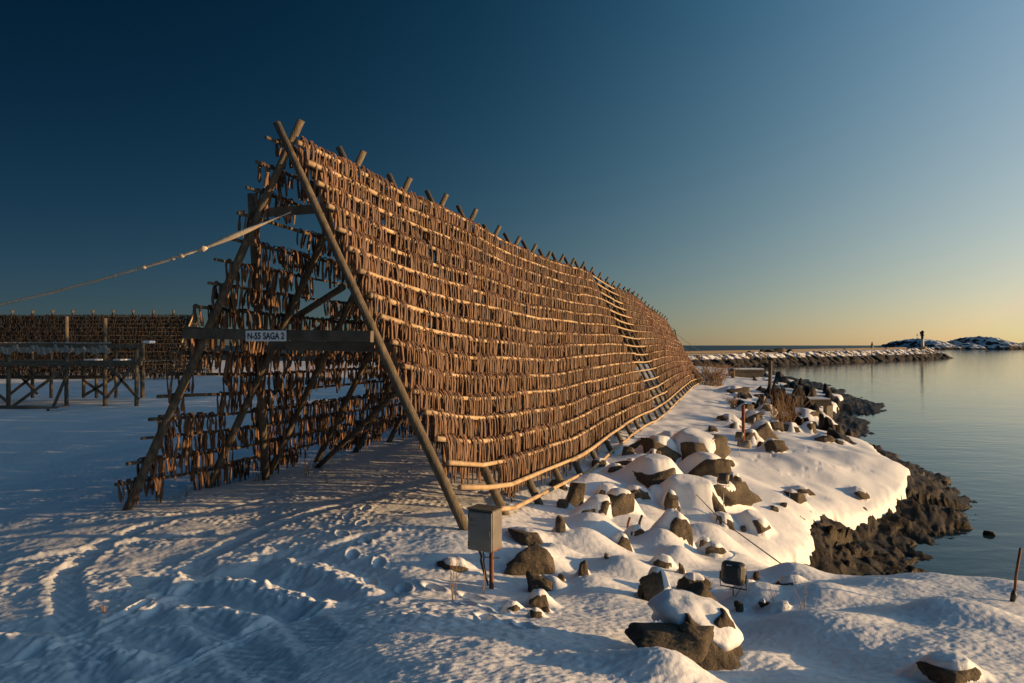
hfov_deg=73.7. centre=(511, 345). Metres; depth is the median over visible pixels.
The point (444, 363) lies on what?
dried cod pair
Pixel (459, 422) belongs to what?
dried cod pair
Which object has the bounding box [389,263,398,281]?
dried cod pair
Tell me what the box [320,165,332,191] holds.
dried cod pair
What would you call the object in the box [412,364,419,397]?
dried cod pair
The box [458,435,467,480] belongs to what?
dried cod pair
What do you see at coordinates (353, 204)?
dried cod pair
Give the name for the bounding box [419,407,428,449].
dried cod pair
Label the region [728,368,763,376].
jetty
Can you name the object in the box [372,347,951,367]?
breakwater
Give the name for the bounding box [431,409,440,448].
dried cod pair
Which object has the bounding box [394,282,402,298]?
dried cod pair
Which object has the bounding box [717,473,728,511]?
floodlight
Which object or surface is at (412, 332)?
dried cod pair
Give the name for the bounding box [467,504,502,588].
utility cabinet
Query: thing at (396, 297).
dried cod pair
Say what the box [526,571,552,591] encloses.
boulder
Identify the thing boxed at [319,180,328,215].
dried cod pair
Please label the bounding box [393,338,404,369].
dried cod pair
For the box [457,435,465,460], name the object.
dried cod pair
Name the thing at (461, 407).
dried cod pair
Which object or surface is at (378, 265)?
dried cod pair
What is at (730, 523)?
boulder
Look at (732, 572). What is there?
floodlight
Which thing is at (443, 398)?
dried cod pair
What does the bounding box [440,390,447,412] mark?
dried cod pair
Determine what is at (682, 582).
boulder
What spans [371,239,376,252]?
dried cod pair
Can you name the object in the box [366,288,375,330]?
dried cod pair
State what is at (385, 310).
dried cod pair
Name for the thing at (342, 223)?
dried cod pair
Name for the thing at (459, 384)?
dried cod pair
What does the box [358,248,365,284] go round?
dried cod pair
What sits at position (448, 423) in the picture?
dried cod pair
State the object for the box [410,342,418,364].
dried cod pair
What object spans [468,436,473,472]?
dried cod pair
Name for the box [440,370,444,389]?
dried cod pair
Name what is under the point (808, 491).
boulder
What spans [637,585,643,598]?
boulder
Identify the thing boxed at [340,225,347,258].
dried cod pair
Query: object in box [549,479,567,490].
boulder
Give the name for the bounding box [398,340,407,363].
dried cod pair
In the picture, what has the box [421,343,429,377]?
dried cod pair
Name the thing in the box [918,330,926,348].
beacon
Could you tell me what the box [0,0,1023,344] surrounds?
sky
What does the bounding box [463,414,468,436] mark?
dried cod pair
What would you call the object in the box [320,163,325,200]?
dried cod pair
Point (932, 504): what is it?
shore rock
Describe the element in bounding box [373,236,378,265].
dried cod pair
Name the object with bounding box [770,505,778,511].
boulder
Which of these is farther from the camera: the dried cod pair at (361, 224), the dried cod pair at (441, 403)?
the dried cod pair at (361, 224)
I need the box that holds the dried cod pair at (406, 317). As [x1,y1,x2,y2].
[401,300,407,340]
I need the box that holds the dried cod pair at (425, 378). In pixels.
[419,367,426,389]
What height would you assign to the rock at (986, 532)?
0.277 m
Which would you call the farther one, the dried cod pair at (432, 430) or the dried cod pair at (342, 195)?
the dried cod pair at (342, 195)
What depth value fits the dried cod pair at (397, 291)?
10.58 m
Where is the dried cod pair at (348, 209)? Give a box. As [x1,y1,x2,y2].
[345,207,352,238]
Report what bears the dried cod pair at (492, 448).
attached to the drying rack at (338, 339)
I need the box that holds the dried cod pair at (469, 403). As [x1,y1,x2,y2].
[460,395,470,412]
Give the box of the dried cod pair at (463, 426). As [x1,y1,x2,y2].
[462,415,470,434]
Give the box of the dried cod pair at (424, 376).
[419,365,425,389]
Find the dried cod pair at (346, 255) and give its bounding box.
[345,246,357,270]
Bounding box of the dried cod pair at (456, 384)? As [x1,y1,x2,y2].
[454,373,457,392]
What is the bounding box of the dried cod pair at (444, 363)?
[444,350,450,382]
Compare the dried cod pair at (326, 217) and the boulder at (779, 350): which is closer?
the dried cod pair at (326, 217)
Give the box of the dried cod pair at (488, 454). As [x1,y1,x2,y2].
[485,437,489,467]
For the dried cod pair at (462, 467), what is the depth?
9.99 m
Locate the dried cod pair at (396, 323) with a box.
[390,322,397,338]
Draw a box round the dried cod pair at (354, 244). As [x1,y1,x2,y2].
[342,225,355,266]
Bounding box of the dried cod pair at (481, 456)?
[474,441,482,475]
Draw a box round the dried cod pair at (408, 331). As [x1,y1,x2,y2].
[400,320,409,340]
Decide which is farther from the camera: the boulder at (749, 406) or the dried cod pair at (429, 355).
the boulder at (749, 406)
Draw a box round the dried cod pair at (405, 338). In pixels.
[397,318,405,362]
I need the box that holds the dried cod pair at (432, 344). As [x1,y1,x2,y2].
[423,327,433,347]
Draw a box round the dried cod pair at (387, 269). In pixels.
[380,261,388,277]
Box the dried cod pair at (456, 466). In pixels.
[450,433,456,483]
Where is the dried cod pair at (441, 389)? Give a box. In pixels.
[438,388,445,423]
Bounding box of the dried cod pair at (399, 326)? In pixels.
[389,297,400,333]
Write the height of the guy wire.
0.195 m
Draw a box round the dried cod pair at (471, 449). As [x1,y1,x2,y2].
[467,437,472,461]
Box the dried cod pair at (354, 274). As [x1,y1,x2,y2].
[348,246,357,281]
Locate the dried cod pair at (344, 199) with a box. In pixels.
[339,188,345,216]
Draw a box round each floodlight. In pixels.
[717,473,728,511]
[719,560,746,596]
[735,432,743,456]
[747,416,755,425]
[758,395,765,402]
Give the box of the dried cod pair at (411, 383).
[403,362,412,390]
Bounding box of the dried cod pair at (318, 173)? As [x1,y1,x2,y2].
[312,144,320,187]
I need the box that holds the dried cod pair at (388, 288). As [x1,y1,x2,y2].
[377,280,389,302]
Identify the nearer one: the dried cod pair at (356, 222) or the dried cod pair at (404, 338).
the dried cod pair at (404, 338)
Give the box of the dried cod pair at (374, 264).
[367,253,376,279]
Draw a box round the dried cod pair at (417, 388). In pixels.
[413,362,417,413]
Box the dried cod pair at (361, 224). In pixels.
[354,214,362,230]
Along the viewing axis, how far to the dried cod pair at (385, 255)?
10.89 m
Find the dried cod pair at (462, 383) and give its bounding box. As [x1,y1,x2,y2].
[456,373,463,395]
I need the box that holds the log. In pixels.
[0,406,56,408]
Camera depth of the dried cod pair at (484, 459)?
10.75 m
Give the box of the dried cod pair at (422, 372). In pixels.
[415,364,423,389]
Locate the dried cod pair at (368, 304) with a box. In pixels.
[367,291,373,316]
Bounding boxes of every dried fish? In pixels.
[0,314,211,378]
[117,139,700,505]
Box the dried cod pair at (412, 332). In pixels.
[406,321,413,350]
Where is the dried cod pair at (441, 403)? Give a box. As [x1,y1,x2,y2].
[440,389,449,420]
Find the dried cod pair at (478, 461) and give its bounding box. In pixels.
[472,436,479,483]
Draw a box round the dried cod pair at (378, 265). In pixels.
[372,255,378,274]
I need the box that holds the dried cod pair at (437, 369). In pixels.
[432,368,441,389]
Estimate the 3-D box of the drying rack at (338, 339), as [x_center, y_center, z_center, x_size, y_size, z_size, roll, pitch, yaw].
[4.915,0.024,34.464,6.902,7.130,52.136,0,0,19]
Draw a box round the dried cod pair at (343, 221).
[335,204,344,250]
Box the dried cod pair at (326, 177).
[319,164,326,202]
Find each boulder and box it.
[436,561,468,571]
[504,542,554,575]
[507,604,519,611]
[508,528,542,545]
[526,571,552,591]
[529,595,548,609]
[530,610,542,617]
[542,606,549,612]
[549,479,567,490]
[555,515,565,532]
[556,499,568,508]
[557,573,564,582]
[567,482,585,506]
[578,560,588,575]
[581,509,594,512]
[592,460,606,466]
[598,500,611,514]
[608,465,622,472]
[608,492,634,516]
[615,460,631,464]
[618,536,632,551]
[622,446,634,455]
[624,581,743,670]
[629,440,640,448]
[630,489,650,499]
[631,529,644,535]
[632,467,675,487]
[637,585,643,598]
[639,570,663,600]
[640,437,681,461]
[653,559,671,568]
[664,492,678,509]
[670,517,692,546]
[676,577,711,589]
[679,563,684,573]
[680,434,730,459]
[688,458,731,476]
[699,540,706,546]
[705,546,725,554]
[708,426,717,431]
[712,492,726,512]
[713,480,761,506]
[716,415,734,421]
[716,515,734,530]
[726,387,749,394]
[729,423,741,428]
[729,474,741,481]
[734,600,743,611]
[741,432,756,440]
[741,526,746,532]
[743,404,754,409]
[745,412,762,422]
[752,520,770,533]
[753,571,759,579]
[755,423,778,440]
[758,601,765,607]
[759,405,776,415]
[763,440,788,452]
[770,421,783,431]
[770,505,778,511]
[774,348,784,352]
[776,581,795,584]
[780,502,786,507]
[784,424,800,432]
[784,491,806,503]
[797,489,815,494]
[798,409,822,417]
[807,423,816,433]
[808,397,832,418]
[814,435,834,441]
[835,440,845,444]
[854,491,869,498]
[916,661,981,682]
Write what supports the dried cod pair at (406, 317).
attached to the drying rack at (338, 339)
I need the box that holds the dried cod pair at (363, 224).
[355,214,365,233]
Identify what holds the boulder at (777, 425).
on the shore rock at (932, 504)
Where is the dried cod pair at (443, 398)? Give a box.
[434,390,444,409]
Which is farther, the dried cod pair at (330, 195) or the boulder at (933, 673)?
the dried cod pair at (330, 195)
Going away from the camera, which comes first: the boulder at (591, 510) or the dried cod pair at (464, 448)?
the dried cod pair at (464, 448)
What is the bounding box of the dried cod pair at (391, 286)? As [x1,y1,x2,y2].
[385,280,392,296]
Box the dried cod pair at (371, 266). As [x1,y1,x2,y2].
[361,251,372,282]
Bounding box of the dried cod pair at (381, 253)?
[378,241,382,258]
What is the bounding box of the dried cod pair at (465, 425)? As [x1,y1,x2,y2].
[457,414,465,434]
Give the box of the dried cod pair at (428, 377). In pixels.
[423,365,429,387]
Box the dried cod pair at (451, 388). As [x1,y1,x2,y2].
[445,371,452,394]
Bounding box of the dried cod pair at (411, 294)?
[404,284,412,304]
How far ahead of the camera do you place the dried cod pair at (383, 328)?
9.52 m
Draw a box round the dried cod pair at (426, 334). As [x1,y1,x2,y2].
[422,325,427,345]
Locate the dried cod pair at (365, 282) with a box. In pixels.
[364,270,373,303]
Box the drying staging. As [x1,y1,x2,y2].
[0,316,172,405]
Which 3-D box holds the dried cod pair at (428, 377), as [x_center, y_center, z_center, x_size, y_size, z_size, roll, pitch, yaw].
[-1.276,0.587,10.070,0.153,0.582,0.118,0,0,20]
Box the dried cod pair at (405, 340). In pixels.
[402,339,410,383]
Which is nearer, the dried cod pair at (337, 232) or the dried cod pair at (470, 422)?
the dried cod pair at (337, 232)
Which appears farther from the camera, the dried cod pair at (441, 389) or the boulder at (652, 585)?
the dried cod pair at (441, 389)
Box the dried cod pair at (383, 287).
[377,275,384,301]
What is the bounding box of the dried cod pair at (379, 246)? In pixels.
[376,239,380,254]
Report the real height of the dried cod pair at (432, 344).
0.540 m
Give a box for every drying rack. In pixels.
[0,310,214,379]
[114,118,703,530]
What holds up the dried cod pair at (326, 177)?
hanging from the drying rack at (338, 339)
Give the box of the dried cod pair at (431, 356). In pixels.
[424,346,432,365]
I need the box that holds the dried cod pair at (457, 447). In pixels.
[451,435,458,459]
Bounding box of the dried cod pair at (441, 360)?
[435,349,442,370]
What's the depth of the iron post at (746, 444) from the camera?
22.45 m
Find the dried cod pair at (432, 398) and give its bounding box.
[424,387,432,407]
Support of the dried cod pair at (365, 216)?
hanging from the drying rack at (338, 339)
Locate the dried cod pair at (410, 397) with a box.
[409,385,421,411]
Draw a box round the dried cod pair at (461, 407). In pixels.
[454,393,462,414]
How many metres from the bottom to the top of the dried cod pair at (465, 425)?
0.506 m
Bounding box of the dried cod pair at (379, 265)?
[373,253,379,290]
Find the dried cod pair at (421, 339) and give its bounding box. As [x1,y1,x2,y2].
[415,329,422,342]
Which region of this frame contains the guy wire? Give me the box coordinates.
[697,495,779,562]
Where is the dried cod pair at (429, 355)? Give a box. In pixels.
[423,345,430,365]
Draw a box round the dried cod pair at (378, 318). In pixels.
[376,293,386,337]
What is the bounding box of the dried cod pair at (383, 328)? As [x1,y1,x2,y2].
[373,313,384,349]
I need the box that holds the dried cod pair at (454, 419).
[447,411,455,430]
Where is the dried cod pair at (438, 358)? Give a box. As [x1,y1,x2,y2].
[432,348,440,369]
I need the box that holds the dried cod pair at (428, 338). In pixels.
[422,329,429,346]
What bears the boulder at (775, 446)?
on the snow ground
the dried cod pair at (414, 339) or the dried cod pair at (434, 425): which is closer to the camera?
the dried cod pair at (434, 425)
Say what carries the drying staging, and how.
on the snow ground
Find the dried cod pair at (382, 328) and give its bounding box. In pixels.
[373,317,382,356]
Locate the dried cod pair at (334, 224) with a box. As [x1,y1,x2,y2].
[328,202,336,248]
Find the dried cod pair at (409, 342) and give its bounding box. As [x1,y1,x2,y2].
[401,341,412,372]
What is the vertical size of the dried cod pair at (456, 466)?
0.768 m
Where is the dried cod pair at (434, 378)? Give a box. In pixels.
[430,366,435,406]
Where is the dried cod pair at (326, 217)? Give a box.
[321,179,327,240]
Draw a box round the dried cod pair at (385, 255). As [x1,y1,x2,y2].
[381,240,386,258]
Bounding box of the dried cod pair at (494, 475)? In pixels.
[493,461,502,482]
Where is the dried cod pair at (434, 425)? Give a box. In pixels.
[426,408,435,445]
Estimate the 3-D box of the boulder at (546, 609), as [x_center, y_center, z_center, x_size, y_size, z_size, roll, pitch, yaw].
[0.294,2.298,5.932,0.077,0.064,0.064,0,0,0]
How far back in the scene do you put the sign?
9.71 m
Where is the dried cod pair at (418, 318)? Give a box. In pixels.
[415,306,420,331]
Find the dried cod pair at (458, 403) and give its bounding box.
[454,393,458,412]
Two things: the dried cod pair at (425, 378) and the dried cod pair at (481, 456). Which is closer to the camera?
the dried cod pair at (425, 378)
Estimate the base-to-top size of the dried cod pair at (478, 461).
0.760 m
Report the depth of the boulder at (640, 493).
13.89 m
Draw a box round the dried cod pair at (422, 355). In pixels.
[415,343,423,374]
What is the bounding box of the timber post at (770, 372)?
[768,361,771,388]
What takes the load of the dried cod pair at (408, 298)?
hanging from the drying rack at (338, 339)
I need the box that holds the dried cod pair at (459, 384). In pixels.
[456,372,460,394]
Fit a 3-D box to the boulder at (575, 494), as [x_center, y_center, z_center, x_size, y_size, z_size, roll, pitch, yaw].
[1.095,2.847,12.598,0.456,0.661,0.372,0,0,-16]
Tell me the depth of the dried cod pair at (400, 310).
10.33 m
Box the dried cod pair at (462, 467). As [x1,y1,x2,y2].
[457,435,463,479]
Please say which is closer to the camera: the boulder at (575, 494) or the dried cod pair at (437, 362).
the dried cod pair at (437, 362)
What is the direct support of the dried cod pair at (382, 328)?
hanging from the drying rack at (338, 339)
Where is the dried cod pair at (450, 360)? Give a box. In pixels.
[443,351,451,371]
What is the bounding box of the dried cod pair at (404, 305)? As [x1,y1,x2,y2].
[400,299,405,320]
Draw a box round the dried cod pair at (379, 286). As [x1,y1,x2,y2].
[371,273,381,306]
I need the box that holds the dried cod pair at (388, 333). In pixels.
[387,316,395,356]
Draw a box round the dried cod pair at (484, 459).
[478,436,485,483]
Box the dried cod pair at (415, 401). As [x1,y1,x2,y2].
[414,383,422,416]
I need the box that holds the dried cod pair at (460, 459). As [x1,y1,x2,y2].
[452,434,461,472]
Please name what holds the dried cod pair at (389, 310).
attached to the drying rack at (338, 339)
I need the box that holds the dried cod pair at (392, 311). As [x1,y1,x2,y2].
[391,298,398,335]
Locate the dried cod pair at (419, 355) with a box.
[411,343,420,364]
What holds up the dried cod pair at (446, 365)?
hanging from the drying rack at (338, 339)
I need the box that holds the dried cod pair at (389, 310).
[385,295,390,334]
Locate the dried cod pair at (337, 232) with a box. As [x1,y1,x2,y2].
[334,203,342,247]
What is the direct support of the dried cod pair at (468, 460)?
attached to the drying rack at (338, 339)
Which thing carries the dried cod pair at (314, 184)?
hanging from the drying rack at (338, 339)
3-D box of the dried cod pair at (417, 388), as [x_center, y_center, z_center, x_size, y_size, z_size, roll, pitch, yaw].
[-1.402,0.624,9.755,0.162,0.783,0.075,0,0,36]
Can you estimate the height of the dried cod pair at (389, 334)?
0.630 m
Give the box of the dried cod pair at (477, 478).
[471,436,480,480]
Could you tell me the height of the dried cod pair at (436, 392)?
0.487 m
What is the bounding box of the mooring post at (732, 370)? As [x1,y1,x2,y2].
[731,368,734,377]
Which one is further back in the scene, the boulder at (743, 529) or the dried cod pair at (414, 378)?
the boulder at (743, 529)
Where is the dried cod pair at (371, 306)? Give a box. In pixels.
[370,291,377,317]
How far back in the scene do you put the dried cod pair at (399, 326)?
10.25 m
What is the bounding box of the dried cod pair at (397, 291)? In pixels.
[387,279,398,309]
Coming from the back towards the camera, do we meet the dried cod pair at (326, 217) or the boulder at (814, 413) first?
the boulder at (814, 413)
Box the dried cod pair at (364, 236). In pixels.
[360,231,365,250]
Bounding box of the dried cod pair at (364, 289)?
[363,271,375,300]
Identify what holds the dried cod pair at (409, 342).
attached to the drying rack at (338, 339)
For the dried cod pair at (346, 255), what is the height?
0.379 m
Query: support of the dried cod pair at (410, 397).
attached to the drying rack at (338, 339)
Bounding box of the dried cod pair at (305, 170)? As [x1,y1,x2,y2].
[301,138,308,173]
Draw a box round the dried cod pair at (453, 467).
[444,434,454,475]
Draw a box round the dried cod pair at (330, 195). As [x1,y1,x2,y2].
[329,184,337,202]
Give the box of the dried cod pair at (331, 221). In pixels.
[329,202,339,234]
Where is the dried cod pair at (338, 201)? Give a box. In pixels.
[331,185,338,223]
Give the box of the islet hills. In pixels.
[876,336,1023,349]
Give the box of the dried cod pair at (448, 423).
[444,412,449,432]
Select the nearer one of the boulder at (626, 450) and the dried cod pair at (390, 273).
the dried cod pair at (390, 273)
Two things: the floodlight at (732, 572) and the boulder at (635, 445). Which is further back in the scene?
the boulder at (635, 445)
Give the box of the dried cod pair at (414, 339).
[407,322,415,341]
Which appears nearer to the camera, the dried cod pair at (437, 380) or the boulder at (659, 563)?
the boulder at (659, 563)
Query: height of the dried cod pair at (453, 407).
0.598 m
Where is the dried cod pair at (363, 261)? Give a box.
[357,248,364,282]
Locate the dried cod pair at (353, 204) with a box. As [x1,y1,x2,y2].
[349,193,354,212]
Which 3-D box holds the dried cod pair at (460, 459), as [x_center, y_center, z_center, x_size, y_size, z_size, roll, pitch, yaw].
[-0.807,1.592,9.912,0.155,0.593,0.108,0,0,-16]
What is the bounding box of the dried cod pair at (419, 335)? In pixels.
[411,325,420,344]
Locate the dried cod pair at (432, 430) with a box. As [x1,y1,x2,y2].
[428,408,435,441]
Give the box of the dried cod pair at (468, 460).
[462,436,469,479]
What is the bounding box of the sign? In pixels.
[246,330,285,340]
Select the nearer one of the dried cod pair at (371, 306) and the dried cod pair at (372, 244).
the dried cod pair at (371, 306)
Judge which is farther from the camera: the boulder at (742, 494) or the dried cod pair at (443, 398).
the boulder at (742, 494)
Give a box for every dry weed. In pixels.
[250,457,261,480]
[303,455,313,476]
[448,553,464,599]
[479,565,486,593]
[794,583,806,608]
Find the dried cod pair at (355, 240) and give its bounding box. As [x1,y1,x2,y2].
[348,227,357,256]
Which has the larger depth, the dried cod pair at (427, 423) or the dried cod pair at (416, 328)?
the dried cod pair at (416, 328)
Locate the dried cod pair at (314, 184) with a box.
[307,159,317,193]
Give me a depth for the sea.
42.90 m
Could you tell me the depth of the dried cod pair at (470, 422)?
10.68 m
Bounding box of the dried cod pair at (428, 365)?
[423,364,432,405]
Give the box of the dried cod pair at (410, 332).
[403,321,410,340]
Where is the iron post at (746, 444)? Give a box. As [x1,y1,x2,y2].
[737,405,751,447]
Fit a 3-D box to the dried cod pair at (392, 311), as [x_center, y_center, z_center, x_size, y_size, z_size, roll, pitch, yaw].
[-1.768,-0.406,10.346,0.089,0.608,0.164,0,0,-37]
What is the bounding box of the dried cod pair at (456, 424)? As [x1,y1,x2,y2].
[449,412,456,433]
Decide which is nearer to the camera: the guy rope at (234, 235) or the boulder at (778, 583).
the boulder at (778, 583)
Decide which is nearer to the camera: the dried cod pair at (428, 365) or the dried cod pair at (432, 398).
the dried cod pair at (432, 398)
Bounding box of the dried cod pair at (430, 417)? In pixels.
[429,410,437,435]
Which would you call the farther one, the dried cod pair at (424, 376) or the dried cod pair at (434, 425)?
the dried cod pair at (424, 376)
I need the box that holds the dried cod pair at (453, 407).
[449,390,454,419]
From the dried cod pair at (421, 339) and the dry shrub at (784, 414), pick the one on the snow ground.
the dry shrub at (784, 414)
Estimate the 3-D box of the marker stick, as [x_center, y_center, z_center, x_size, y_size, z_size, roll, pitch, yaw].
[4.664,2.220,6.320,0.148,0.685,0.053,0,0,-29]
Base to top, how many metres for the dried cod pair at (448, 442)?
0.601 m
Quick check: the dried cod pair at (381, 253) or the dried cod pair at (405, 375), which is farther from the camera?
the dried cod pair at (381, 253)
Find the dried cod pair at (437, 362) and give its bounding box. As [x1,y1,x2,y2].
[428,348,438,367]
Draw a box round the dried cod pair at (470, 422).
[464,414,471,435]
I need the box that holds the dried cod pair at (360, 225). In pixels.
[359,216,365,233]
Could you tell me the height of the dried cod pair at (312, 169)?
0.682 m
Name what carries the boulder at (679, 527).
on the snow ground
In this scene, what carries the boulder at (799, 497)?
on the snow ground
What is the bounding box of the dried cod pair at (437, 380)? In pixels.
[430,368,438,389]
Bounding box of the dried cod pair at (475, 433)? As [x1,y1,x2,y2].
[474,418,481,435]
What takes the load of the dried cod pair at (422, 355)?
attached to the drying rack at (338, 339)
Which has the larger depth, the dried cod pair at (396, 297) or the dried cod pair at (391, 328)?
the dried cod pair at (396, 297)
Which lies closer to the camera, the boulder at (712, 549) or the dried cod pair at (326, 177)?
the boulder at (712, 549)
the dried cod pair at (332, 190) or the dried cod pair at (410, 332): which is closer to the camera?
the dried cod pair at (332, 190)
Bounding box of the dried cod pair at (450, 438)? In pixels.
[443,433,451,470]
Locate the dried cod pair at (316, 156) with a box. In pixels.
[309,141,317,178]
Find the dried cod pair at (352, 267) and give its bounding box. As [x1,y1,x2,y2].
[351,252,361,282]
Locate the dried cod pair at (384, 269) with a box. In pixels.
[383,260,385,282]
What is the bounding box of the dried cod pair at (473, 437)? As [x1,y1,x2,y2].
[470,436,476,469]
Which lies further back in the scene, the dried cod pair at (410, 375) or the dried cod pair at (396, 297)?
the dried cod pair at (396, 297)
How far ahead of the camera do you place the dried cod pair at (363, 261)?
9.94 m
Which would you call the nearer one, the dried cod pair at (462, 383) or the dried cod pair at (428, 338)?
the dried cod pair at (428, 338)
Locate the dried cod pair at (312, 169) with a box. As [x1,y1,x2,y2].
[304,140,314,179]
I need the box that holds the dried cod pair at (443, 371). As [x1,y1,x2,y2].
[442,370,447,389]
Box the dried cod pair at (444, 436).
[436,409,446,466]
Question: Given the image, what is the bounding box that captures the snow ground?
[0,360,1023,682]
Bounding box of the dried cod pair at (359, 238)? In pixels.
[355,229,361,247]
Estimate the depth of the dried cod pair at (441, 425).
9.72 m
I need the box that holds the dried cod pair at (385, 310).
[379,296,387,322]
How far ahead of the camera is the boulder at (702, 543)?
10.38 m
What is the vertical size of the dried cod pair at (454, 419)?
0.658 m
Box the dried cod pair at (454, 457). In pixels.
[446,433,455,481]
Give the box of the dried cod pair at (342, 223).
[339,207,345,243]
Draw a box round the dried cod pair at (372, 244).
[368,235,373,253]
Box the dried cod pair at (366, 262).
[359,249,367,287]
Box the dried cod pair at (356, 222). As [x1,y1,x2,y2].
[348,211,357,237]
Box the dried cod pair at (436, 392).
[428,388,438,419]
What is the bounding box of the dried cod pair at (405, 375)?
[397,360,405,398]
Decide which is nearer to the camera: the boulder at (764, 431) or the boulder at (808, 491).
the boulder at (808, 491)
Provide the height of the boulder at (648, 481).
0.894 m
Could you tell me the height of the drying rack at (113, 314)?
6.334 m
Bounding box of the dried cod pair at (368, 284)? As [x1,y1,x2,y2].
[360,269,370,302]
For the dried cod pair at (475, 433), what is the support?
attached to the drying rack at (338, 339)
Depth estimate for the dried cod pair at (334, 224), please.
9.93 m
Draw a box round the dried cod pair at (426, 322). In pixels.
[418,310,427,326]
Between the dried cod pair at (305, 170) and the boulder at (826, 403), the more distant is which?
the boulder at (826, 403)
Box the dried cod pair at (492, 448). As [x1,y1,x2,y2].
[488,437,493,460]
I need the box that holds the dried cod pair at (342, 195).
[336,187,343,214]
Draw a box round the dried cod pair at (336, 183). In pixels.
[328,170,337,201]
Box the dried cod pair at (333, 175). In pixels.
[327,168,334,184]
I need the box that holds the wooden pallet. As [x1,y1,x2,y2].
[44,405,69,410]
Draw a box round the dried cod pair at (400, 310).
[393,298,401,319]
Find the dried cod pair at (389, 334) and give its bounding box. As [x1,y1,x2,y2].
[387,316,393,352]
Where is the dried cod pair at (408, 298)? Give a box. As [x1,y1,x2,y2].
[403,281,409,319]
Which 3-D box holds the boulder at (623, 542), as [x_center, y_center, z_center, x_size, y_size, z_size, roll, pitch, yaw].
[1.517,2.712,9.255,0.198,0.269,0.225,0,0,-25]
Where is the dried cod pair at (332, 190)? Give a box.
[328,182,333,221]
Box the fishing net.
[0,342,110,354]
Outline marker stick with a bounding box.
[1010,548,1021,601]
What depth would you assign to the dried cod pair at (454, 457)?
9.64 m
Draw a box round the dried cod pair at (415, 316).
[408,305,416,336]
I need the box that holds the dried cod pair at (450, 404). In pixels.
[446,390,451,425]
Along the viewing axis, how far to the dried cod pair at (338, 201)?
10.30 m
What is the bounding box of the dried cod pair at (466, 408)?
[465,395,471,414]
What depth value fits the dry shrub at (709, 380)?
51.58 m
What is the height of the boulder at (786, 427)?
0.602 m
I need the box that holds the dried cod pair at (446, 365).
[440,351,447,369]
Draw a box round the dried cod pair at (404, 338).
[399,324,407,353]
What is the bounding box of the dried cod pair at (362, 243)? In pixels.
[358,231,363,259]
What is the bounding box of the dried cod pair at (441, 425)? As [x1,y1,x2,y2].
[438,410,442,435]
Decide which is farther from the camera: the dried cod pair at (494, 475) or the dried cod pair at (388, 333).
the dried cod pair at (494, 475)
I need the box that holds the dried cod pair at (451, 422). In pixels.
[446,410,452,434]
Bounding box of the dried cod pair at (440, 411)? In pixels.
[437,410,443,454]
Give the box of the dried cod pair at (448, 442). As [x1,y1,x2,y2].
[442,433,450,474]
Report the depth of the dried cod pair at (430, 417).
9.57 m
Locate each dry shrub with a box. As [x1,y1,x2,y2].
[692,361,747,385]
[723,395,739,408]
[749,387,812,422]
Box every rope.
[0,212,290,305]
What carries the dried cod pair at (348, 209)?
hanging from the drying rack at (338, 339)
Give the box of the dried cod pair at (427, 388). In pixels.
[423,387,430,420]
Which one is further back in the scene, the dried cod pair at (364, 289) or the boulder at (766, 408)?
the boulder at (766, 408)
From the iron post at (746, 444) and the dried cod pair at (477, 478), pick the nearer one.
the dried cod pair at (477, 478)
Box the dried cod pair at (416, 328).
[411,323,418,342]
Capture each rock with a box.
[729,366,977,575]
[983,530,995,535]
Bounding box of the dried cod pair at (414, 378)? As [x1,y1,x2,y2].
[406,361,414,399]
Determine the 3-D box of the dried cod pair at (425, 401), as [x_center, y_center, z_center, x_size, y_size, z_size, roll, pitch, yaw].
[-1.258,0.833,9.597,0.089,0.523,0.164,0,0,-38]
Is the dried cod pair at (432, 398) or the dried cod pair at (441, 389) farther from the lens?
the dried cod pair at (441, 389)
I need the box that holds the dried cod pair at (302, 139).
[299,135,308,172]
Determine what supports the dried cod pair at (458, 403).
hanging from the drying rack at (338, 339)
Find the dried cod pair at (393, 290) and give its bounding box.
[388,277,394,310]
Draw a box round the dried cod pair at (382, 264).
[376,254,383,275]
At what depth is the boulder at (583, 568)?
7.21 m
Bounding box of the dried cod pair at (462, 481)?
[461,434,469,483]
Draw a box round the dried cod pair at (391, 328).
[380,314,392,338]
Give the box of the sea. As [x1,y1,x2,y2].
[27,345,1023,580]
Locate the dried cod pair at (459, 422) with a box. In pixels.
[454,412,460,437]
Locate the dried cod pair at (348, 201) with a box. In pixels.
[345,190,349,226]
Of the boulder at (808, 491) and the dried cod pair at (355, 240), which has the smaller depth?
the dried cod pair at (355, 240)
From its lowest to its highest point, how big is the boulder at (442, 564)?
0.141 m
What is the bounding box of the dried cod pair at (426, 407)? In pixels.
[421,385,427,423]
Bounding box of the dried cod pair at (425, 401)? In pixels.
[418,386,426,417]
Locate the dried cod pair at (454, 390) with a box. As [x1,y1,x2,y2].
[451,372,455,391]
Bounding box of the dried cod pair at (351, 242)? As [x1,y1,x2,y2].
[344,227,352,247]
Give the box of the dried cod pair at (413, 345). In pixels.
[407,341,414,381]
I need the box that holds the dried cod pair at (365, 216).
[363,215,367,236]
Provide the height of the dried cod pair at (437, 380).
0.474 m
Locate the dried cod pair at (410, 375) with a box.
[409,363,418,388]
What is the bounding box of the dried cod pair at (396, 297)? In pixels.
[396,286,403,315]
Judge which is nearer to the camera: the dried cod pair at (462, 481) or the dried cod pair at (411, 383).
the dried cod pair at (411, 383)

